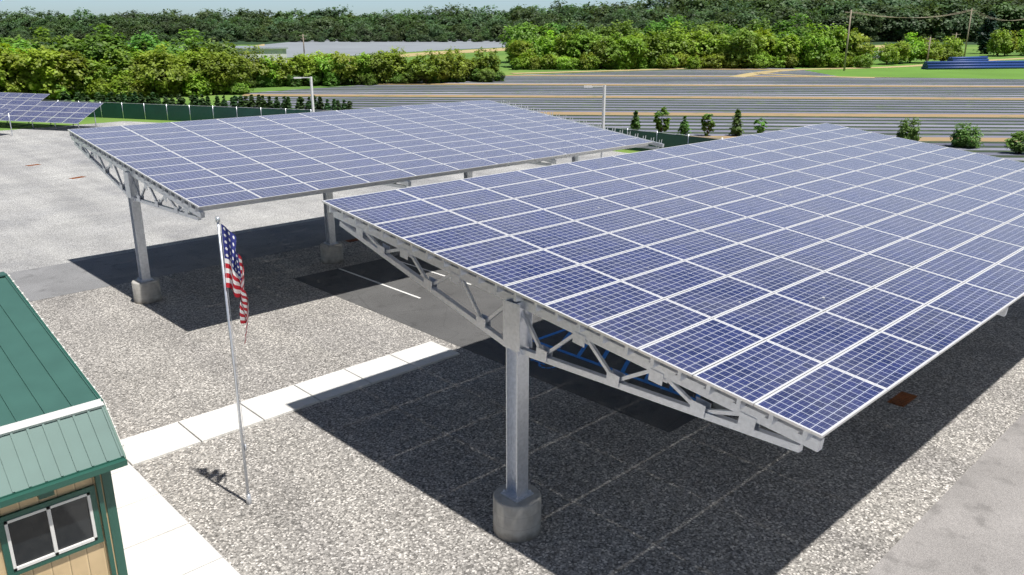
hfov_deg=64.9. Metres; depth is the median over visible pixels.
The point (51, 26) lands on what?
tree
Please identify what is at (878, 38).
tree
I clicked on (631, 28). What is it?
tree
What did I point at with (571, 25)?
tree
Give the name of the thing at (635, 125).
tree
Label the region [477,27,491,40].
tree
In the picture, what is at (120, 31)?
tree
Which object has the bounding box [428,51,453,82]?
bush
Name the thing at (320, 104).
tree
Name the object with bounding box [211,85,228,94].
tree
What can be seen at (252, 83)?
tree
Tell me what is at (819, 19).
tree
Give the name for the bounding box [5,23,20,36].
tree
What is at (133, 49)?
tree
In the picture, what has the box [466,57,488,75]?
tree
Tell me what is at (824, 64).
tree
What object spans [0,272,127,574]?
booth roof
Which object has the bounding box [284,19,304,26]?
tree
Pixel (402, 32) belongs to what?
tree
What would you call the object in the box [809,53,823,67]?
tree
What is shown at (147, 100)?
tree
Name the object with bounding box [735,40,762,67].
tree
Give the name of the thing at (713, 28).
tree
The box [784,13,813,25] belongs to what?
tree
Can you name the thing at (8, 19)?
tree
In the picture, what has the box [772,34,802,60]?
tree
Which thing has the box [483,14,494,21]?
tree
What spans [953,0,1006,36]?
tree
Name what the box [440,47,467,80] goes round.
bush
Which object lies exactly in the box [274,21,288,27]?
tree
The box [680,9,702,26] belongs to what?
tree
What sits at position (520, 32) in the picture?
tree
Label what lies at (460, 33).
tree
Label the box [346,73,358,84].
tree
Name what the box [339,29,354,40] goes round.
tree
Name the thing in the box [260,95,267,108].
tree
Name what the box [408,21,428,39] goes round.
tree
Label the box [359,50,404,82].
tree
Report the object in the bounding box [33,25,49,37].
tree
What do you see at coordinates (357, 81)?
tree
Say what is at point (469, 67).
tree
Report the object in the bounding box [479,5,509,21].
tree
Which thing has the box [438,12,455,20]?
tree
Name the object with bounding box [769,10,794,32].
tree
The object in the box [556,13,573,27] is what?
tree
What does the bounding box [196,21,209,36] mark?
tree
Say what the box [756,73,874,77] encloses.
dirt path
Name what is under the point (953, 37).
tree
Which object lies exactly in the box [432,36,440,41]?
tree
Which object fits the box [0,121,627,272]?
light gravel lot
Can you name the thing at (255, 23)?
tree
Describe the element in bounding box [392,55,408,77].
tree
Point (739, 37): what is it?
tree
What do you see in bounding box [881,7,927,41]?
tree
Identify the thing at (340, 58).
tree
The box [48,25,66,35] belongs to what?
tree
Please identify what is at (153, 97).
tree
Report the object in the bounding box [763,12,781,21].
tree
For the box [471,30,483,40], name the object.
tree
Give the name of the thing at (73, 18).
tree
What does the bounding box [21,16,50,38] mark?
tree
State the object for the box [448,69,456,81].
tree
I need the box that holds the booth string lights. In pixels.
[7,273,125,453]
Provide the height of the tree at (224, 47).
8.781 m
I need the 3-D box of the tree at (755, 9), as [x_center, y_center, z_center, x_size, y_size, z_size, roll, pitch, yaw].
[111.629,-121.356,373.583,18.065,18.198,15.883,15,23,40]
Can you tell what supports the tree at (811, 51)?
on the lawn at (915, 72)
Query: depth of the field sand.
257.34 m
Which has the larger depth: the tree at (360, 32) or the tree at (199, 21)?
the tree at (199, 21)
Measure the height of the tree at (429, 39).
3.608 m
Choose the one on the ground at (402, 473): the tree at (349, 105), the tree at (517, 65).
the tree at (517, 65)
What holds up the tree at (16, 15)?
on the forest floor
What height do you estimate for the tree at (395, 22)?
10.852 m
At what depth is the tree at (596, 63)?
173.13 m
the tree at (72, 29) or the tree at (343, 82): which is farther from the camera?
the tree at (72, 29)
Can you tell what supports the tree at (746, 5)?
on the forest floor
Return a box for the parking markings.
[339,261,700,400]
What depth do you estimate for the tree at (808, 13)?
360.25 m
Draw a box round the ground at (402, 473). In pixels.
[0,45,1023,574]
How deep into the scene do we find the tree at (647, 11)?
390.33 m
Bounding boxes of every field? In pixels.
[215,67,1023,161]
[265,39,504,57]
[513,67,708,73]
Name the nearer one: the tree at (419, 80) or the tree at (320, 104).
the tree at (320, 104)
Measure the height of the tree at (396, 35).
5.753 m
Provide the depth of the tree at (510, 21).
378.59 m
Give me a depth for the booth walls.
13.23 m
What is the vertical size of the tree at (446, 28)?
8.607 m
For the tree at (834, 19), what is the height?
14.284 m
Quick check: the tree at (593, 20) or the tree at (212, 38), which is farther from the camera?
the tree at (593, 20)
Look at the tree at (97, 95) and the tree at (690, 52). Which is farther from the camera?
the tree at (690, 52)
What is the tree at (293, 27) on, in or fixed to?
on the forest floor
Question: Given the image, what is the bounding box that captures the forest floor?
[4,39,978,44]
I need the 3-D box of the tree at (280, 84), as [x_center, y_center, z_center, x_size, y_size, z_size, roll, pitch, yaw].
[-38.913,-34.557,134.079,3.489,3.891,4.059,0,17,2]
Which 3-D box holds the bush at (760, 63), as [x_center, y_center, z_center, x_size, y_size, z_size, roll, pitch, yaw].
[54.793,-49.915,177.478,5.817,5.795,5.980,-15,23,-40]
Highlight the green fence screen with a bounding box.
[25,100,722,150]
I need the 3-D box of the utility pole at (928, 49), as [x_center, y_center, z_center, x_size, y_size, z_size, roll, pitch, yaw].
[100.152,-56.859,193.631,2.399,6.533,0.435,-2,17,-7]
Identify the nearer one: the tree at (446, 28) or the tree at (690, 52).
the tree at (690, 52)
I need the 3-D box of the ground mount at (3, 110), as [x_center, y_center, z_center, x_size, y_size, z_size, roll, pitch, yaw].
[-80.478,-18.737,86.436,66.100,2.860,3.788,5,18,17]
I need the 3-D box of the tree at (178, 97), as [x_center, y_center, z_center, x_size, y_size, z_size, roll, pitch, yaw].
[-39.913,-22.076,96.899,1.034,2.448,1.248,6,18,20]
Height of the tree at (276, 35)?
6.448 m
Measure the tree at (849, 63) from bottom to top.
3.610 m
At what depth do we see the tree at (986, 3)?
358.82 m
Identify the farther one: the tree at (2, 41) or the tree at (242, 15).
the tree at (242, 15)
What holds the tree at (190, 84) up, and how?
on the ground at (402, 473)
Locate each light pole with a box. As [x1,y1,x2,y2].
[293,77,314,111]
[584,85,605,157]
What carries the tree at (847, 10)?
on the forest floor
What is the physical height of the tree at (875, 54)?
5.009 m
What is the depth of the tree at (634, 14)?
377.47 m
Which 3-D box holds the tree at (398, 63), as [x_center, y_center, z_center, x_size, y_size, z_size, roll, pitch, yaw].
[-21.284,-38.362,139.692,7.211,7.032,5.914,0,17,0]
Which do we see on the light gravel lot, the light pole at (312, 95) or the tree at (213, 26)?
the light pole at (312, 95)
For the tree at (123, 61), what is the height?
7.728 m
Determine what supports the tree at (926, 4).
on the forest floor
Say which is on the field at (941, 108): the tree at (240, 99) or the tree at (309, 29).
the tree at (240, 99)
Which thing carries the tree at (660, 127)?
on the field at (941, 108)
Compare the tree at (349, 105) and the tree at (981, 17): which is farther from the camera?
the tree at (981, 17)
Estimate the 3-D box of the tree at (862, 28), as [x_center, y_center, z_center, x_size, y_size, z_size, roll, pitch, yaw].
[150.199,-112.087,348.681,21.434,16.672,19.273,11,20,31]
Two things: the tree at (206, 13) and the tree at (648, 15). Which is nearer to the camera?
the tree at (648, 15)
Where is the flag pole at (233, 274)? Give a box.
[215,217,251,504]
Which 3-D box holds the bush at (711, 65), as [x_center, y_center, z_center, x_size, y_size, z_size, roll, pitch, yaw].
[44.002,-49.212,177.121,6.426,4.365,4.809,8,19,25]
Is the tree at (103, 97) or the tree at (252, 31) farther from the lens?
the tree at (252, 31)
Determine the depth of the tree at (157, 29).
363.75 m
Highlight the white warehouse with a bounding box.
[179,46,287,62]
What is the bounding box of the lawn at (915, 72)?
[794,58,1023,78]
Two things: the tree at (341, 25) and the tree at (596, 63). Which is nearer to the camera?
the tree at (596, 63)
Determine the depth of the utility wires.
203.98 m
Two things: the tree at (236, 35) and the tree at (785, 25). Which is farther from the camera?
the tree at (236, 35)
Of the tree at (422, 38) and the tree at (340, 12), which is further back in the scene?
the tree at (340, 12)
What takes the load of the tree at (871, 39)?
on the forest floor
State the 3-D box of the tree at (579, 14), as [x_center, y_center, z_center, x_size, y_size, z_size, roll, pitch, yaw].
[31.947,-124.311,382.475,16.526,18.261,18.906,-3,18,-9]
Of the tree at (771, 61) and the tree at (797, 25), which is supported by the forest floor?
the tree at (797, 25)
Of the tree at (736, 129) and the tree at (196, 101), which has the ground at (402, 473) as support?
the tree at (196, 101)
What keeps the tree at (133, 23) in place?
on the forest floor
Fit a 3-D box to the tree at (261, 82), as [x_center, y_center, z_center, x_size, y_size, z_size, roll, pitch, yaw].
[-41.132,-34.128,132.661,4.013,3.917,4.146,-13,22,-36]
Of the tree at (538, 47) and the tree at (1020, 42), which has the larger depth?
the tree at (1020, 42)
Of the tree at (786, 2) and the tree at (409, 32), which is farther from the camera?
the tree at (786, 2)
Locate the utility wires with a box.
[855,10,1023,20]
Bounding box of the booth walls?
[0,471,127,574]
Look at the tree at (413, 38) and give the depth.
344.90 m
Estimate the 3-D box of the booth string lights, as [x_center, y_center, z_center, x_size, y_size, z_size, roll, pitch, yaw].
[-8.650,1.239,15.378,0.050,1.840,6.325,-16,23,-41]
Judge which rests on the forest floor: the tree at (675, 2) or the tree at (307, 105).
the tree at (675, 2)
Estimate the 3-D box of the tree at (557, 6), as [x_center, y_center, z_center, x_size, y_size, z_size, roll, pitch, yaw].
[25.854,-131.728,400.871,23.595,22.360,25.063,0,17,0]
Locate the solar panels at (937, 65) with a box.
[921,60,1023,69]
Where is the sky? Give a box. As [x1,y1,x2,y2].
[0,0,692,21]
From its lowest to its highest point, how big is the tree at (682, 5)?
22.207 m
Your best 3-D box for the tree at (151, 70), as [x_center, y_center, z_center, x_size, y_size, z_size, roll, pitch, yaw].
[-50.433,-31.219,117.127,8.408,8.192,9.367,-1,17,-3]
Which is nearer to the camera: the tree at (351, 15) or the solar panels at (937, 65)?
the solar panels at (937, 65)
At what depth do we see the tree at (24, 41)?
117.69 m
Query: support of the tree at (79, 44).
on the ground at (402, 473)
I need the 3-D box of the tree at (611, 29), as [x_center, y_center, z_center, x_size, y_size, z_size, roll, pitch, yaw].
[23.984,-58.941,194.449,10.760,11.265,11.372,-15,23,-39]
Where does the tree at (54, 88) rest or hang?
on the ground at (402, 473)
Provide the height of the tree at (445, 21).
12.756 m
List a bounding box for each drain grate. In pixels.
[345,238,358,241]
[887,391,916,406]
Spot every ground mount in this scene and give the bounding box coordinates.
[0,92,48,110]
[0,100,102,129]
[0,108,12,135]
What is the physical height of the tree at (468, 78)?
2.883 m
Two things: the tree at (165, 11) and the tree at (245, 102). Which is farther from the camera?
the tree at (165, 11)
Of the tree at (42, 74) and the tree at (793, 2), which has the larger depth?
the tree at (793, 2)
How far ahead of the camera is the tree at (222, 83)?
118.89 m
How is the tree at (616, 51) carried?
on the ground at (402, 473)
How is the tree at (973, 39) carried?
on the forest floor
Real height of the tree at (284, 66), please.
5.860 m
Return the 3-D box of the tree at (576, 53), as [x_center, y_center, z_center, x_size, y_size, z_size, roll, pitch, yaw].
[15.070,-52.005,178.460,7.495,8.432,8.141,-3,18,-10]
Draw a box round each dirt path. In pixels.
[728,58,1023,76]
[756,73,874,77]
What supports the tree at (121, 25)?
on the forest floor
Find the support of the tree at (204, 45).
on the ground at (402, 473)
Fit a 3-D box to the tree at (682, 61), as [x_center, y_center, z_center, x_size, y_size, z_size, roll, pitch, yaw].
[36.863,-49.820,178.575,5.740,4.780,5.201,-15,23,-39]
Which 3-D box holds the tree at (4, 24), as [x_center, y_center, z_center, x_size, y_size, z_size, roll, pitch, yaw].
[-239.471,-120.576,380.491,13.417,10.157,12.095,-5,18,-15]
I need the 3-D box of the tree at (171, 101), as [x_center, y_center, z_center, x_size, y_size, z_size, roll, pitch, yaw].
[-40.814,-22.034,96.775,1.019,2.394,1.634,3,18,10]
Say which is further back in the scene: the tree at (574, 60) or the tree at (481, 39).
the tree at (481, 39)
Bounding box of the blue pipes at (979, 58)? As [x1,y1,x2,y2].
[947,56,988,60]
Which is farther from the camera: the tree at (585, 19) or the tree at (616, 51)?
the tree at (585, 19)
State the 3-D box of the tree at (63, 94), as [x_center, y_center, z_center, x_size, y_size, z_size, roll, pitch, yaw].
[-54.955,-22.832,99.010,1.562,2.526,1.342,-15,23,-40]
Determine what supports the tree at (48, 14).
on the forest floor
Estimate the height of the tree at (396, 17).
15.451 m
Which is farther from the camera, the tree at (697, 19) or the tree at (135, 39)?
the tree at (697, 19)
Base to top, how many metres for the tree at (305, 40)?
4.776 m
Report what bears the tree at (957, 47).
on the lawn at (915, 72)
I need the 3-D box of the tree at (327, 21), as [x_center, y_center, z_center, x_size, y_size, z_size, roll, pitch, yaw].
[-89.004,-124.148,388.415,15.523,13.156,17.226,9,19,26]
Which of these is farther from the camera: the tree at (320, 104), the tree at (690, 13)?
the tree at (690, 13)
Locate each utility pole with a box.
[299,34,306,53]
[843,10,856,70]
[926,37,930,60]
[963,8,975,56]
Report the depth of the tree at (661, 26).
198.59 m
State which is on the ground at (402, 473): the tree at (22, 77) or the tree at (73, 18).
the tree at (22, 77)
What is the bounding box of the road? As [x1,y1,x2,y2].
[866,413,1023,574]
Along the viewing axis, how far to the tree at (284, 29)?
368.51 m
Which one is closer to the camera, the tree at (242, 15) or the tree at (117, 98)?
the tree at (117, 98)
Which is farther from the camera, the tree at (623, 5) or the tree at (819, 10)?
the tree at (623, 5)
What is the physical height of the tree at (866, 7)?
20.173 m
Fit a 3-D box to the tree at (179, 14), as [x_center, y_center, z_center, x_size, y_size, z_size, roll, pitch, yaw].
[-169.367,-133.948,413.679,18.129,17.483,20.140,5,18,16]
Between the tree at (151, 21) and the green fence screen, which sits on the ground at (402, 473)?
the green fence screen
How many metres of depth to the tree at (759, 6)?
380.71 m
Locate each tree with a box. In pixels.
[0,9,11,21]
[0,21,17,34]
[0,26,9,37]
[0,38,29,51]
[0,43,30,90]
[0,47,42,93]
[0,55,15,91]
[1,46,27,75]
[2,15,17,23]
[2,39,57,67]
[3,34,46,47]
[3,83,23,95]
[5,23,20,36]
[6,10,30,19]
[8,16,35,29]
[9,30,29,36]
[10,27,68,53]
[13,32,24,38]
[14,25,33,36]
[15,45,85,96]
[18,6,45,19]
[19,48,56,73]
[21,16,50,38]
[28,15,59,30]
[30,17,51,30]
[30,21,43,34]
[30,79,53,100]
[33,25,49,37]
[37,10,60,22]
[38,80,65,99]
[43,22,60,32]
[44,34,79,48]
[47,56,82,94]
[47,83,71,100]
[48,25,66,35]
[48,31,58,38]
[51,34,103,58]
[53,14,80,26]
[53,39,83,57]
[55,49,99,87]
[56,16,75,33]
[60,91,69,100]
[63,27,83,34]
[66,23,141,91]
[68,21,86,36]
[69,7,94,24]
[69,81,82,98]
[71,80,91,98]
[73,29,86,39]
[74,35,135,56]
[74,90,82,100]
[77,57,112,90]
[81,18,98,27]
[83,95,90,101]
[85,28,97,35]
[86,14,120,27]
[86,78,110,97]
[87,81,106,98]
[90,36,131,64]
[94,13,109,22]
[94,21,107,33]
[94,92,101,102]
[96,52,119,81]
[98,14,130,27]
[98,46,137,85]
[100,93,104,102]
[107,91,115,102]
[108,70,141,89]
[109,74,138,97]
[110,75,139,96]
[113,27,127,37]
[113,48,143,70]
[114,9,152,20]
[114,19,129,29]
[114,94,121,102]
[115,21,130,37]
[120,93,126,103]
[121,50,152,81]
[123,40,160,53]
[123,49,180,82]
[125,13,152,32]
[125,30,163,53]
[126,92,132,103]
[127,25,147,39]
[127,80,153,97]
[131,91,138,102]
[133,44,191,95]
[137,92,144,103]
[138,23,163,33]
[141,30,152,39]
[142,79,161,96]
[143,17,160,38]
[144,96,150,104]
[146,41,183,66]
[147,47,188,67]
[148,26,163,37]
[150,13,178,23]
[150,92,155,104]
[152,8,177,16]
[152,79,167,95]
[154,94,161,104]
[155,13,189,21]
[159,34,170,41]
[160,20,183,37]
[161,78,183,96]
[161,94,168,104]
[165,28,208,52]
[167,9,191,16]
[168,94,175,104]
[169,22,183,34]
[169,22,190,36]
[169,49,200,71]
[175,14,201,28]
[175,94,183,105]
[177,47,228,85]
[179,97,185,105]
[181,71,209,96]
[184,20,198,33]
[185,40,226,54]
[188,37,232,56]
[188,94,197,104]
[190,8,224,19]
[192,95,199,105]
[194,17,210,27]
[194,76,215,94]
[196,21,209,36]
[197,51,255,92]
[197,54,237,87]
[198,94,205,106]
[200,30,209,39]
[203,8,232,22]
[205,96,212,106]
[206,19,218,31]
[208,14,225,28]
[208,24,217,32]
[208,36,218,41]
[209,28,225,40]
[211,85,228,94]
[213,20,235,38]
[213,95,220,105]
[215,39,248,81]
[221,95,228,106]
[225,34,233,41]
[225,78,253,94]
[226,25,241,39]
[228,10,253,25]
[228,16,253,38]
[231,95,238,107]
[233,8,264,30]
[236,25,258,38]
[237,45,271,82]
[238,30,252,39]
[238,95,243,106]
[241,96,250,107]
[243,34,252,41]
[243,75,255,88]
[246,17,266,28]
[247,28,259,38]
[248,94,256,107]
[250,53,281,80]
[251,9,272,22]
[252,73,273,86]
[253,25,271,38]
[255,95,261,108]
[257,57,285,81]
[259,35,268,41]
[260,16,277,31]
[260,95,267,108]
[262,25,277,40]
[263,74,277,86]
[265,16,292,25]
[265,96,272,108]
[268,54,295,83]
[270,10,287,20]
[271,29,284,38]
[272,37,279,41]
[272,69,287,86]
[273,97,280,108]
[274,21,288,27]
[277,8,307,20]
[278,27,289,37]
[281,96,287,108]
[283,33,289,40]
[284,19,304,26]
[285,97,293,109]
[287,23,301,35]
[287,35,295,41]
[287,73,301,86]
[288,54,309,76]
[289,31,301,40]
[290,52,321,82]
[292,20,324,38]
[296,96,304,108]
[298,34,310,41]
[300,16,320,25]
[300,71,317,85]
[302,50,335,71]
[304,8,325,20]
[304,31,313,40]
[305,97,311,109]
[306,73,320,85]
[310,95,318,110]
[311,7,339,18]
[311,16,337,38]
[312,28,320,37]
[313,35,319,41]
[314,53,348,79]
[315,96,324,110]
[317,31,328,40]
[317,51,363,81]
[317,72,324,84]
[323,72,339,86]
[323,99,330,109]
[324,27,333,39]
[328,4,352,19]
[329,22,350,32]
[330,15,354,25]
[330,99,336,110]
[331,26,344,40]
[332,23,347,36]
[334,73,349,84]
[336,100,341,109]
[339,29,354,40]
[340,100,347,109]
[343,20,358,32]
[344,12,362,18]
[345,26,357,32]
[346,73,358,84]
[347,51,375,82]
[347,101,352,109]
[349,34,359,41]
[352,16,367,26]
[353,23,372,38]
[354,74,366,84]
[355,18,372,31]
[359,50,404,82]
[361,72,377,85]
[363,11,382,23]
[363,36,372,41]
[367,12,383,21]
[372,14,398,31]
[372,25,384,35]
[372,33,383,41]
[376,76,385,83]
[378,46,408,79]
[379,12,393,24]
[379,35,387,41]
[380,8,402,16]
[384,25,399,37]
[386,13,410,24]
[388,34,396,41]
[389,69,406,83]
[390,30,399,40]
[392,20,405,27]
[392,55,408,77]
[393,8,415,16]
[397,10,420,25]
[398,17,421,29]
[398,26,407,40]
[400,71,416,83]
[402,49,441,82]
[403,26,419,40]
[406,59,424,82]
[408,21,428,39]
[408,34,416,41]
[409,9,434,23]
[409,76,423,82]
[413,5,440,19]
[415,19,429,30]
[416,22,441,38]
[419,34,426,41]
[423,15,439,23]
[426,36,432,41]
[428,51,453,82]
[431,71,444,82]
[432,27,444,38]
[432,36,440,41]
[434,2,461,16]
[436,24,453,33]
[437,8,474,19]
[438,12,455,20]
[439,17,453,35]
[439,34,447,41]
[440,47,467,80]
[445,32,455,40]
[446,13,468,23]
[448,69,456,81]
[449,23,466,39]
[450,17,465,27]
[452,57,474,80]
[453,20,476,38]
[455,23,471,40]
[456,76,465,81]
[459,4,480,16]
[465,72,473,80]
[466,19,485,31]
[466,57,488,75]
[468,7,489,27]
[470,68,485,80]
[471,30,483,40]
[472,25,483,36]
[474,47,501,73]
[476,67,495,81]
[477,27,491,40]
[477,36,484,41]
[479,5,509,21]
[481,16,508,35]
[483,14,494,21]
[485,17,510,38]
[490,25,505,38]
[494,71,505,81]
[499,16,512,28]
[499,21,547,51]
[504,38,525,63]
[508,4,539,20]
[508,5,530,16]
[508,39,536,63]
[509,58,521,69]
[510,6,543,24]
[510,9,530,21]
[515,4,555,15]
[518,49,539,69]
[522,35,546,62]
[526,55,541,69]
[529,23,557,51]
[531,12,552,27]
[534,30,565,61]
[539,19,552,26]
[539,22,567,47]
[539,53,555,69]
[544,13,561,22]
[545,54,558,68]
[549,0,575,19]
[550,30,578,62]
[553,3,579,14]
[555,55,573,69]
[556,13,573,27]
[558,20,586,33]
[560,4,583,19]
[563,22,585,40]
[565,6,592,21]
[565,32,620,57]
[565,33,594,62]
[569,57,580,69]
[579,15,592,22]
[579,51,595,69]
[580,26,612,47]
[582,1,608,13]
[582,3,608,18]
[584,55,600,69]
[586,6,627,16]
[587,18,599,30]
[588,22,606,31]
[589,32,631,68]
[590,37,611,68]
[597,20,615,31]
[598,19,633,42]
[598,58,612,68]
[599,11,623,25]
[600,0,646,11]
[606,6,637,21]
[612,9,630,21]
[612,34,648,63]
[614,7,643,14]
[614,20,643,37]
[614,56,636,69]
[619,33,655,55]
[620,16,648,24]
[623,12,644,21]
[623,56,637,68]
[625,0,668,9]
[627,5,647,14]
[628,28,649,35]
[629,28,667,62]
[629,110,640,130]
[632,0,655,9]
[634,19,649,31]
[635,10,657,21]
[635,19,661,31]
[637,55,648,68]
[639,23,667,34]
[642,6,661,15]
[644,14,686,36]
[646,9,674,29]
[647,57,659,68]
[653,5,674,14]
[653,106,670,131]
[654,29,683,56]
[656,11,681,28]
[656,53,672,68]
[657,0,692,8]
[660,21,695,54]
[661,0,679,7]
[662,0,694,10]
[663,15,699,41]
[669,54,679,67]
[671,4,692,19]
[671,52,689,67]
[676,0,730,11]
[676,10,706,19]
[678,115,690,134]
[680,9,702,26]
[680,19,701,31]
[680,34,696,65]
[683,17,707,30]
[684,29,711,62]
[685,0,721,13]
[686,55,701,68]
[687,21,730,45]
[693,33,723,62]
[694,9,715,21]
[694,52,708,67]
[700,113,715,135]
[701,17,724,27]
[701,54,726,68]
[704,33,731,56]
[705,8,729,21]
[709,22,738,44]
[712,3,736,11]
[712,21,738,39]
[713,51,731,67]
[714,0,746,6]
[714,11,740,31]
[716,27,765,68]
[722,0,758,15]
[724,53,745,68]
[729,0,763,10]
[729,109,743,135]
[731,11,768,29]
[733,6,764,19]
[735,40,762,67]
[739,6,768,20]
[742,55,757,67]
[745,15,773,32]
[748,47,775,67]
[749,2,766,10]
[750,0,789,17]
[750,27,775,61]
[753,118,767,133]
[762,0,788,13]
[762,34,781,60]
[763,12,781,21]
[764,0,809,6]
[767,56,775,67]
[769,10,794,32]
[769,13,815,45]
[769,31,809,65]
[770,6,800,20]
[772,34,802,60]
[773,55,786,67]
[776,9,811,33]
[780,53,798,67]
[781,0,809,10]
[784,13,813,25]
[790,0,828,13]
[791,8,817,29]
[793,6,810,22]
[794,53,800,66]
[798,23,845,55]
[798,32,832,65]
[799,0,837,11]
[801,6,834,18]
[801,54,808,66]
[805,9,832,32]
[808,22,851,57]
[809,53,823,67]
[815,52,829,67]
[817,14,857,33]
[820,0,856,17]
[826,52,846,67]
[831,3,858,14]
[831,27,861,58]
[834,8,884,37]
[837,31,875,60]
[844,1,866,13]
[846,56,854,66]
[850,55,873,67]
[853,0,882,7]
[853,4,873,11]
[857,2,922,40]
[858,47,878,61]
[865,3,892,16]
[865,35,875,41]
[874,35,882,41]
[876,0,921,7]
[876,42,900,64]
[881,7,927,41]
[885,41,910,63]
[896,2,937,40]
[896,32,927,62]
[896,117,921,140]
[905,0,933,7]
[908,3,952,39]
[916,33,926,41]
[916,36,945,60]
[918,0,957,17]
[922,0,981,14]
[927,4,956,39]
[933,0,983,38]
[934,32,945,41]
[934,40,957,60]
[941,35,964,60]
[943,2,978,33]
[946,33,960,40]
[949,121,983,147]
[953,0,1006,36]
[957,32,966,41]
[961,0,992,11]
[969,33,978,41]
[972,0,1011,8]
[974,0,1013,17]
[974,11,998,53]
[976,1,1023,37]
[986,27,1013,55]
[995,30,1018,55]
[1000,0,1023,37]
[1000,7,1023,33]
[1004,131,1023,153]
[1014,29,1023,54]
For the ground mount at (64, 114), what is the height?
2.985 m
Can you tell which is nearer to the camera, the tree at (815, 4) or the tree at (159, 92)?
the tree at (159, 92)
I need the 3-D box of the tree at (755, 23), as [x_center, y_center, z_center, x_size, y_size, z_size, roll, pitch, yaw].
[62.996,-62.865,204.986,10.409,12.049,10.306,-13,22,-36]
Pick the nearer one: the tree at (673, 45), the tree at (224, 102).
the tree at (224, 102)
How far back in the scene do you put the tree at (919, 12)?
348.68 m
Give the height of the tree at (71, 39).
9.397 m
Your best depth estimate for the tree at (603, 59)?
173.95 m
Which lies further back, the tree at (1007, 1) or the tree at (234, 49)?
the tree at (1007, 1)
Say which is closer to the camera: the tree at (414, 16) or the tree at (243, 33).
the tree at (243, 33)
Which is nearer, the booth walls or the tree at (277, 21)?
the booth walls
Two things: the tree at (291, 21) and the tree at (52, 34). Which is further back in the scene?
the tree at (291, 21)
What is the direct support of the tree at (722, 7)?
on the forest floor
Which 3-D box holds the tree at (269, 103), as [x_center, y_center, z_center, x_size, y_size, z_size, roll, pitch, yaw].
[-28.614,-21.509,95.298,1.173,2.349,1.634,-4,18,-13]
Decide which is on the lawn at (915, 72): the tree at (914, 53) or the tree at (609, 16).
the tree at (914, 53)
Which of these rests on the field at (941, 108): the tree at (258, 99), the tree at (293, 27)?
the tree at (258, 99)
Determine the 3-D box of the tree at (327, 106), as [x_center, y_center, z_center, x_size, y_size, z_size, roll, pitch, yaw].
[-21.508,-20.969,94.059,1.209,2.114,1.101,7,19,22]
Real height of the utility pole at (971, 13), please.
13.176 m
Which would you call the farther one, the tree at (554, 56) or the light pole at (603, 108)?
the tree at (554, 56)
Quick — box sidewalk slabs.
[111,341,459,574]
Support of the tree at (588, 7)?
on the forest floor
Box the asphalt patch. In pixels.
[293,255,712,432]
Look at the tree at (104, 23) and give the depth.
383.31 m
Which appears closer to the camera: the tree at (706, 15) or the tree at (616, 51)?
the tree at (616, 51)
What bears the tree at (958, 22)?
on the forest floor
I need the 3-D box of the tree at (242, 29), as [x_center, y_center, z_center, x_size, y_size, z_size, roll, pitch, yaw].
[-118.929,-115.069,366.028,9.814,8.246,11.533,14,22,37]
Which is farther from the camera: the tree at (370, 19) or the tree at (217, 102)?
the tree at (370, 19)
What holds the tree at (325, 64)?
on the ground at (402, 473)
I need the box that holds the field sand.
[255,44,506,59]
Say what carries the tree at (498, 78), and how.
on the field at (941, 108)
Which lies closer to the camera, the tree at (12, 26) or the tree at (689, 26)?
the tree at (689, 26)
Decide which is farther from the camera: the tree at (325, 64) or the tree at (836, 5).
the tree at (836, 5)
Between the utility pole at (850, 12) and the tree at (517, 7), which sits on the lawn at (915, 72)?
the utility pole at (850, 12)
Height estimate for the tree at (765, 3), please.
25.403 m
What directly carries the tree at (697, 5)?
on the forest floor
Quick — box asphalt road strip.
[7,217,355,301]
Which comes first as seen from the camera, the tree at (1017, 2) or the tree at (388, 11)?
the tree at (1017, 2)
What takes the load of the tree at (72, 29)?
on the forest floor
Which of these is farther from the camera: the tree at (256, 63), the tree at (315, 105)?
the tree at (256, 63)
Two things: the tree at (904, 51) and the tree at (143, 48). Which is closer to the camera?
the tree at (143, 48)
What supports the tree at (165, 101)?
on the ground at (402, 473)
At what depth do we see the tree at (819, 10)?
366.73 m
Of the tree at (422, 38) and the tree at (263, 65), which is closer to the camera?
the tree at (263, 65)
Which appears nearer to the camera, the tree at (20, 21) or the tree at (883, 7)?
the tree at (883, 7)
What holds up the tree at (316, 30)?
on the forest floor
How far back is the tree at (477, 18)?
390.87 m
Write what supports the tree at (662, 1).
on the forest floor
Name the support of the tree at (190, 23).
on the forest floor
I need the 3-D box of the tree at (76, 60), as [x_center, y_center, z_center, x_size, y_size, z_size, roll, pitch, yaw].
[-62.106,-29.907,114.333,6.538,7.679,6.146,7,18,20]
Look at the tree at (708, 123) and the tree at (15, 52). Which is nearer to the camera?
the tree at (708, 123)
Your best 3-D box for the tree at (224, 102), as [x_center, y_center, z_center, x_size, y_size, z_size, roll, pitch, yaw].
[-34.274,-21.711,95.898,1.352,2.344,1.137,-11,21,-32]

